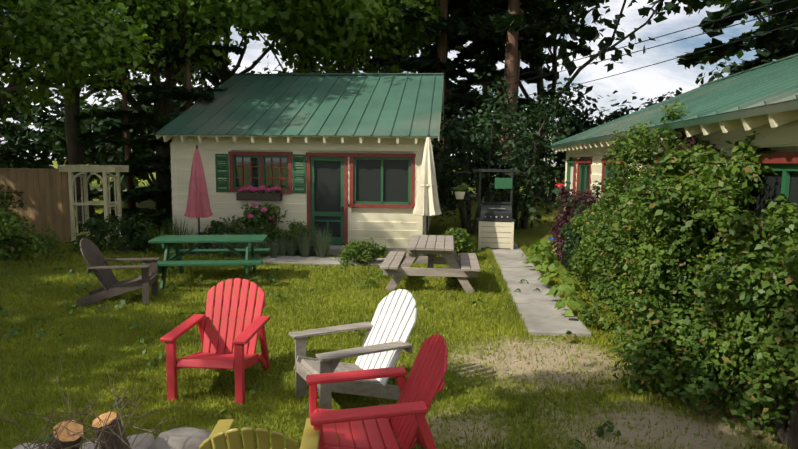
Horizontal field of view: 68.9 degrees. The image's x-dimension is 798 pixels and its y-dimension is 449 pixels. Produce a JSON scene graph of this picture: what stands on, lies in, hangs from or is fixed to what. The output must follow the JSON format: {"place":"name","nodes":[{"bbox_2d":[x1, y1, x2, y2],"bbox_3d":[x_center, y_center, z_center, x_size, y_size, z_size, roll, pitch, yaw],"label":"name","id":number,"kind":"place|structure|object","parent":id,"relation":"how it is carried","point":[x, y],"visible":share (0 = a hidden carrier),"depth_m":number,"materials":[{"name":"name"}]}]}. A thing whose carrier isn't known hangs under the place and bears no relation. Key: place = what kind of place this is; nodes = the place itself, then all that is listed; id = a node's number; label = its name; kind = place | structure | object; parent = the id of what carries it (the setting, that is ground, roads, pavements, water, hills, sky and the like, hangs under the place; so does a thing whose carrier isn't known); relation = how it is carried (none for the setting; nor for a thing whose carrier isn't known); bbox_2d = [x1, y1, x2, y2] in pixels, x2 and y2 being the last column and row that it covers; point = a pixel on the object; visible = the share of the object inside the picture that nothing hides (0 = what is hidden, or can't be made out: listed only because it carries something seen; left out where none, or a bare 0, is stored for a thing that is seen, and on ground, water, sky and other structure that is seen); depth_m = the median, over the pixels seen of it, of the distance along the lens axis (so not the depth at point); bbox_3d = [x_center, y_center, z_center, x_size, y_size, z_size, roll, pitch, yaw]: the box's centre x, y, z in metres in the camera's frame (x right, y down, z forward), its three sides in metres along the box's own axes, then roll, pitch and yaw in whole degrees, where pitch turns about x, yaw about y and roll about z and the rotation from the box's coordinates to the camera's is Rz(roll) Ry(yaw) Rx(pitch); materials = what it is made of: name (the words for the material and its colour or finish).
{"place":"outdoors","nodes":[
{"label":"outdoors","id":0,"kind":"place"},
{"bbox_2d":[0,160,790,448],"bbox_3d":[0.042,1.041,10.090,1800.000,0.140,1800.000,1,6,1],"label":"ground","id":1,"kind":"structure","parent":0,"point":[533,234],"depth_m":5.28,"materials":[{"name":"green plant"}]},
{"bbox_2d":[0,184,26,222],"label":"corner bush","id":2,"kind":"object","parent":1,"relation":"on","point":[3,201],"visible":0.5,"depth_m":12.93,"materials":[{"name":"green plant"}]},
{"bbox_2d":[0,9,58,168],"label":"tree","id":3,"kind":"object","parent":1,"relation":"on","point":[13,108],"visible":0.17,"depth_m":38.38,"materials":[{"name":"green plant"}]},
{"bbox_2d":[0,108,66,168],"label":"tree","id":4,"kind":"object","parent":1,"relation":"on","point":[19,162],"depth_m":23.48,"materials":[{"name":"green plant"}]},
{"bbox_2d":[0,206,69,262],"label":"shrub","id":5,"kind":"object","parent":1,"relation":"on","point":[12,230],"depth_m":11.38,"materials":[{"name":"green plant"}]},
{"bbox_2d":[0,168,70,241],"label":"board fence","id":6,"kind":"object","parent":1,"relation":"on","point":[45,201],"visible":0.71,"depth_m":14.10,"materials":[{"name":"brown wood"}]},
{"bbox_2d":[8,0,123,220],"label":"tree","id":7,"kind":"object","parent":1,"relation":"on","point":[74,146],"depth_m":19.12,"materials":[{"name":"brown plant"}]},
{"bbox_2d":[0,0,165,127],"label":"tree","id":8,"kind":"object","parent":1,"relation":"on","point":[96,25],"depth_m":11.70,"materials":[{"name":"green plant"}]},
{"bbox_2d":[0,88,176,208],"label":"understory","id":9,"kind":"object","parent":1,"relation":"on","point":[100,155],"depth_m":24.19,"materials":[{"name":"green plant"}]},
{"bbox_2d":[25,14,155,100],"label":"tree","id":10,"kind":"object","parent":1,"relation":"on","point":[90,93],"depth_m":36.85,"materials":[{"name":"green plant"}]},
{"bbox_2d":[58,165,128,244],"bbox_3d":[-7.329,-0.476,14.076,1.400,1.915,0.950,1,6,5],"label":"garden arbor","id":11,"kind":"object","parent":1,"relation":"on","point":[105,170],"visible":0.96,"depth_m":13.87,"materials":[{"name":"beige paint"}]},
{"bbox_2d":[0,356,211,448],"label":"fire pit","id":12,"kind":"object","parent":1,"relation":"on","point":[107,427],"visible":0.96,"depth_m":3.49,"materials":[{"name":"stone"}]},
{"bbox_2d":[66,211,158,254],"bbox_3d":[-6.021,0.178,12.719,1.892,0.950,1.592,1,6,1],"label":"shrub","id":13,"kind":"object","parent":1,"relation":"on","point":[97,232],"depth_m":12.63,"materials":[{"name":"green plant"}]},
{"bbox_2d":[76,238,159,306],"bbox_3d":[-4.065,0.659,8.430,0.996,0.944,0.790,-1,6,-11],"label":"adirondack chair","id":14,"kind":"object","parent":1,"relation":"on","point":[101,268],"visible":0.96,"depth_m":8.25,"materials":[{"name":"grey wood"}]},
{"bbox_2d":[74,17,172,235],"bbox_3d":[-8.134,-3.228,17.104,4.042,7.274,4.011,1,6,1],"label":"conifer","id":15,"kind":"object","parent":1,"relation":"on","point":[94,139],"depth_m":17.05,"materials":[{"name":"green plant"}]},
{"bbox_2d":[28,0,274,213],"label":"tree","id":16,"kind":"object","parent":1,"relation":"on","point":[205,12],"depth_m":15.52,"materials":[{"name":"green plant"}]},
{"bbox_2d":[82,53,237,200],"bbox_3d":[-11.264,-4.907,28.184,11.118,7.764,8.065,1,6,1],"label":"tree","id":17,"kind":"object","parent":1,"relation":"on","point":[214,77],"depth_m":28.59,"materials":[{"name":"green plant"}]},
{"bbox_2d":[93,14,233,179],"bbox_3d":[-14.752,-12.860,38.348,9.715,21.628,10.430,1,6,1],"label":"conifer","id":18,"kind":"object","parent":1,"relation":"on","point":[180,110],"depth_m":37.07,"materials":[{"name":"green plant"}]},
{"bbox_2d":[91,0,245,230],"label":"conifer","id":19,"kind":"object","parent":1,"relation":"on","point":[152,96],"depth_m":15.71,"materials":[{"name":"green plant"}]},
{"bbox_2d":[142,217,197,254],"bbox_3d":[-4.992,0.226,12.706,1.159,0.859,1.232,-5,9,-45],"label":"plant","id":20,"kind":"object","parent":1,"relation":"on","point":[161,250],"visible":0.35,"depth_m":12.71,"materials":[{"name":"green plant"}]},
{"bbox_2d":[112,7,250,210],"bbox_3d":[-8.630,-9.885,21.392,13.908,19.443,12.894,1,6,1],"label":"tree","id":21,"kind":"object","parent":1,"relation":"on","point":[180,82],"depth_m":22.61,"materials":[{"name":"green plant"}]},
{"bbox_2d":[184,145,212,255],"bbox_3d":[-4.353,-0.522,12.607,0.575,2.380,0.571,1,6,1],"label":"patio umbrella","id":22,"kind":"object","parent":1,"relation":"on","point":[198,203],"visible":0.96,"depth_m":12.49,"materials":[{"name":"fabric"}]},
{"bbox_2d":[141,235,269,289],"bbox_3d":[-3.206,0.611,9.948,1.830,0.783,1.556,0,6,-7],"label":"picnic table","id":23,"kind":"object","parent":1,"relation":"on","point":[166,241],"visible":0.9,"depth_m":9.65,"materials":[{"name":"paint"}]},
{"bbox_2d":[160,278,269,404],"bbox_3d":[-1.613,1.028,5.295,0.774,0.923,0.908,1,6,1],"label":"adirondack chair","id":24,"kind":"object","parent":1,"relation":"on","point":[239,360],"visible":1,"depth_m":5.48,"materials":[{"name":"wood"}]},
{"bbox_2d":[196,216,250,248],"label":"shrub","id":25,"kind":"object","parent":1,"relation":"on","point":[216,226],"depth_m":12.85,"materials":[{"name":"green plant"}]},
{"bbox_2d":[197,4,274,87],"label":"tree","id":26,"kind":"object","parent":1,"relation":"on","point":[224,77],"depth_m":28.76,"materials":[{"name":"green plant"}]},
{"bbox_2d":[199,60,291,99],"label":"tree","id":27,"kind":"object","parent":1,"relation":"on","point":[252,72],"depth_m":28.48,"materials":[{"name":"green plant"}]},
{"bbox_2d":[226,202,289,247],"bbox_3d":[-3.112,0.080,13.011,1.480,1.152,1.089,1,6,1],"label":"peony bush","id":28,"kind":"object","parent":1,"relation":"on","point":[258,220],"depth_m":12.79,"materials":[{"name":"green plant"}]},
{"bbox_2d":[248,203,274,220],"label":"flowers","id":29,"kind":"object","parent":28,"relation":"on","point":[262,210],"visible":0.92,"depth_m":12.76,"materials":[{"name":"pink plant"}]},
{"bbox_2d":[199,418,319,448],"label":"adirondack chair","id":30,"kind":"object","parent":1,"relation":"on","point":[225,434],"visible":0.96,"depth_m":2.85,"materials":[{"name":"wood"}]},
{"bbox_2d":[212,226,335,257],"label":"ornamental grass","id":31,"kind":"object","parent":1,"relation":"on","point":[320,245],"depth_m":12.33,"materials":[{"name":"green plant"}]},
{"bbox_2d":[276,220,317,254],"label":"shrub","id":32,"kind":"object","parent":1,"relation":"on","point":[293,229],"depth_m":12.64,"materials":[{"name":"green plant"}]},
{"bbox_2d":[170,138,434,252],"bbox_3d":[-1.978,-2.049,17.774,5.942,4.408,9.184,1,6,5],"label":"cabin","id":33,"kind":"object","parent":1,"relation":"on","point":[357,192],"visible":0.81,"depth_m":13.32,"materials":[{"name":"beige paint"}]},
{"bbox_2d":[236,189,282,200],"bbox_3d":[-3.183,-0.685,13.312,1.052,0.270,0.271,1,6,1],"label":"window box","id":34,"kind":"object","parent":33,"relation":"attached to","point":[260,196],"depth_m":13.23,"materials":[{"name":"brown wood"}]},
{"bbox_2d":[237,185,280,191],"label":"flowers","id":35,"kind":"object","parent":34,"relation":"in","point":[240,189],"depth_m":13.23,"materials":[{"name":"pink plant"}]},
{"bbox_2d":[156,73,443,148],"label":"cabin roof","id":36,"kind":"structure","parent":33,"relation":"on","point":[357,108],"depth_m":14.32,"materials":[{"name":"green metal"}]},
{"bbox_2d":[0,255,645,448],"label":"lawn weeds","id":37,"kind":"object","parent":1,"relation":"on","point":[599,431],"visible":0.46,"depth_m":7.48,"materials":[{"name":"green plant"}]},
{"bbox_2d":[226,0,447,73],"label":"tree","id":38,"kind":"object","parent":1,"relation":"on","point":[385,25],"depth_m":21.12,"materials":[{"name":"green plant"}]},
{"bbox_2d":[238,7,449,73],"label":"tree","id":39,"kind":"object","parent":1,"relation":"on","point":[252,37],"depth_m":49.64,"materials":[{"name":"green plant"}]},
{"bbox_2d":[289,289,416,408],"bbox_3d":[-0.339,1.066,4.989,0.996,0.944,0.790,-3,7,-29],"label":"adirondack chair","id":40,"kind":"object","parent":1,"relation":"on","point":[390,326],"visible":0.73,"depth_m":4.96,"materials":[{"name":"white wood"}]},
{"bbox_2d":[334,238,387,265],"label":"shrub","id":41,"kind":"object","parent":1,"relation":"on","point":[364,254],"depth_m":11.56,"materials":[{"name":"green plant"}]},
{"bbox_2d":[306,334,447,448],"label":"adirondack chair","id":42,"kind":"object","parent":1,"relation":"on","point":[404,419],"visible":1,"depth_m":3.74,"materials":[{"name":"wood"}]},
{"bbox_2d":[0,241,793,448],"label":"lawn grass","id":43,"kind":"structure","parent":1,"relation":"on","point":[506,301],"depth_m":6.58,"materials":[{"name":"green plant"}]},
{"bbox_2d":[413,133,441,256],"bbox_3d":[0.619,-0.627,12.665,0.611,2.680,0.596,6,8,39],"label":"patio umbrella","id":44,"kind":"object","parent":1,"relation":"on","point":[427,203],"visible":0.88,"depth_m":12.52,"materials":[{"name":"fabric"}]},
{"bbox_2d":[372,0,483,72],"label":"tree","id":45,"kind":"object","parent":1,"relation":"on","point":[456,11],"depth_m":28.06,"materials":[{"name":"green plant"}]},
{"bbox_2d":[380,235,479,292],"bbox_3d":[0.542,0.667,9.790,1.556,0.783,1.600,1,6,5],"label":"picnic table","id":46,"kind":"object","parent":1,"relation":"on","point":[396,265],"visible":0.98,"depth_m":9.25,"materials":[{"name":"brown wood"}]},
{"bbox_2d":[362,0,511,210],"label":"pine","id":47,"kind":"object","parent":1,"relation":"on","point":[425,64],"depth_m":23.50,"materials":[{"name":"green plant"}]},
{"bbox_2d":[438,227,477,256],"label":"shrub","id":48,"kind":"object","parent":1,"relation":"on","point":[461,237],"depth_m":12.10,"materials":[{"name":"green plant"}]},
{"bbox_2d":[442,75,544,195],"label":"tree","id":49,"kind":"object","parent":1,"relation":"on","point":[459,85],"depth_m":32.82,"materials":[{"name":"green plant"}]},
{"bbox_2d":[431,100,556,233],"bbox_3d":[2.263,-1.661,16.874,4.428,3.946,3.820,1,6,1],"label":"tree","id":50,"kind":"object","parent":1,"relation":"on","point":[455,127],"depth_m":16.50,"materials":[{"name":"green plant"}]},
{"bbox_2d":[427,0,560,198],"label":"tree","id":51,"kind":"object","parent":1,"relation":"on","point":[447,92],"depth_m":31.82,"materials":[{"name":"green plant"}]},
{"bbox_2d":[433,2,565,193],"bbox_3d":[5.862,-13.424,36.769,9.824,23.517,10.143,1,6,1],"label":"conifer","id":52,"kind":"object","parent":1,"relation":"on","point":[493,57],"depth_m":36.57,"materials":[{"name":"green plant"}]},
{"bbox_2d":[424,0,600,204],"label":"pine","id":53,"kind":"object","parent":1,"relation":"on","point":[495,26],"depth_m":22.49,"materials":[{"name":"green plant"}]},
{"bbox_2d":[447,0,594,138],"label":"pine","id":54,"kind":"object","parent":1,"relation":"on","point":[546,43],"depth_m":29.78,"materials":[{"name":"green plant"}]},
{"bbox_2d":[462,65,583,228],"bbox_3d":[3.827,-2.443,18.110,3.952,5.266,3.749,1,6,1],"label":"tree","id":55,"kind":"object","parent":1,"relation":"on","point":[553,128],"depth_m":17.94,"materials":[{"name":"green plant"}]},
{"bbox_2d":[460,82,613,201],"bbox_3d":[7.965,-4.541,32.293,9.531,6.548,8.155,1,6,1],"label":"tree","id":56,"kind":"object","parent":1,"relation":"on","point":[576,114],"depth_m":29.87,"materials":[{"name":"green plant"}]},
{"bbox_2d":[520,239,592,315],"bbox_3d":[2.660,0.712,10.307,1.042,0.425,5.845,2,6,13],"label":"hosta border","id":57,"kind":"object","parent":1,"relation":"on","point":[566,282],"visible":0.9,"depth_m":9.56,"materials":[{"name":"green plant"}]},
{"bbox_2d":[548,179,598,270],"bbox_3d":[3.506,0.015,11.236,1.276,1.792,1.784,1,6,1],"label":"shrub","id":58,"kind":"object","parent":1,"relation":"on","point":[563,214],"depth_m":11.23,"materials":[{"name":"purple plant"}]},
{"bbox_2d":[443,335,709,448],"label":"dirt pebbles","id":59,"kind":"object","parent":1,"relation":"on","point":[463,436],"visible":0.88,"depth_m":5.75,"materials":[{"name":"beige gravel"}]},
{"bbox_2d":[558,180,608,289],"bbox_3d":[3.424,0.131,9.985,1.444,1.805,2.162,5,7,33],"label":"bush","id":60,"kind":"object","parent":1,"relation":"on","point":[575,239],"visible":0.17,"depth_m":9.82,"materials":[{"name":"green plant"}]},
{"bbox_2d":[567,168,634,305],"bbox_3d":[3.361,0.196,8.470,1.509,2.027,2.312,1,6,1],"label":"bush","id":61,"kind":"object","parent":1,"relation":"on","point":[586,237],"visible":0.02,"depth_m":8.95,"materials":[{"name":"green plant"}]},
{"bbox_2d":[484,0,731,196],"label":"tree","id":62,"kind":"object","parent":1,"relation":"on","point":[669,7],"depth_m":34.98,"materials":[{"name":"green plant"}]},
{"bbox_2d":[570,88,681,159],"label":"tree","id":63,"kind":"object","parent":1,"relation":"on","point":[616,114],"visible":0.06,"depth_m":28.30,"materials":[{"name":"green plant"}]},
{"bbox_2d":[574,100,705,352],"bbox_3d":[3.027,0.012,6.792,1.671,2.740,2.885,1,6,1],"label":"bush","id":64,"kind":"object","parent":1,"relation":"on","point":[611,243],"depth_m":6.76,"materials":[{"name":"green plant"}]},
{"bbox_2d":[656,134,725,182],"bbox_3d":[3.053,-0.495,6.041,0.722,0.894,1.067,1,6,1],"label":"bush","id":65,"kind":"object","parent":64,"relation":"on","point":[691,143],"visible":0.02,"depth_m":5.92,"materials":[{"name":"green plant"}]},
{"bbox_2d":[555,125,797,411],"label":"cabin","id":66,"kind":"object","parent":1,"relation":"on","point":[585,169],"depth_m":5.11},
{"bbox_2d":[550,53,797,151],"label":"cabin roof","id":67,"kind":"structure","parent":66,"relation":"on","point":[764,96],"depth_m":6.29,"materials":[{"name":"green metal"}]},
{"bbox_2d":[598,131,797,434],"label":"bush","id":68,"kind":"object","parent":1,"relation":"on","point":[702,184],"depth_m":5.13,"materials":[{"name":"green plant"}]},
{"bbox_2d":[695,54,739,83],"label":"tree","id":69,"kind":"object","parent":1,"relation":"on","point":[725,69],"depth_m":25.12,"materials":[{"name":"green plant"}]},
{"bbox_2d":[676,0,797,75],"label":"tree","id":70,"kind":"object","parent":1,"relation":"on","point":[776,45],"depth_m":15.69,"materials":[{"name":"green plant"}]},
{"bbox_2d":[699,0,775,58],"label":"tree","id":71,"kind":"object","parent":1,"relation":"on","point":[740,54],"depth_m":35.67,"materials":[{"name":"green plant"}]},
{"bbox_2d":[691,206,797,448],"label":"bush","id":72,"kind":"object","parent":1,"relation":"on","point":[773,291],"depth_m":4.19,"materials":[{"name":"green plant"}]},
{"bbox_2d":[755,6,797,32],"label":"tree","id":73,"kind":"object","parent":1,"relation":"on","point":[776,22],"depth_m":23.09,"materials":[{"name":"green plant"}]},
{"bbox_2d":[0,0,791,190],"label":"sky","id":74,"kind":"structure","parent":0,"point":[653,81],"materials":[{"name":"white"}]},
{"bbox_2d":[262,241,591,336],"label":"concrete path","id":75,"kind":"structure","parent":0,"point":[541,315],"depth_m":9.42,"materials":[{"name":"grey concrete"}]},
{"bbox_2d":[455,169,519,249],"bbox_3d":[2.093,-0.362,13.958,1.552,1.910,0.609,1,6,8],"label":"station","id":76,"kind":"object","parent":75,"relation":"on","point":[495,226],"visible":0.98,"depth_m":13.75,"materials":[{"name":"beige paint"}]},
{"bbox_2d":[454,183,468,191],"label":"potted plant","id":77,"kind":"object","parent":76,"relation":"on","point":[463,186],"visible":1,"depth_m":14.10,"materials":[{"name":"green plant"}]},
{"bbox_2d":[445,0,797,96],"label":"power lines","id":78,"kind":"object","parent":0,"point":[657,46],"visible":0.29,"depth_m":12.42,"materials":[{"name":"metal"}]}
]}

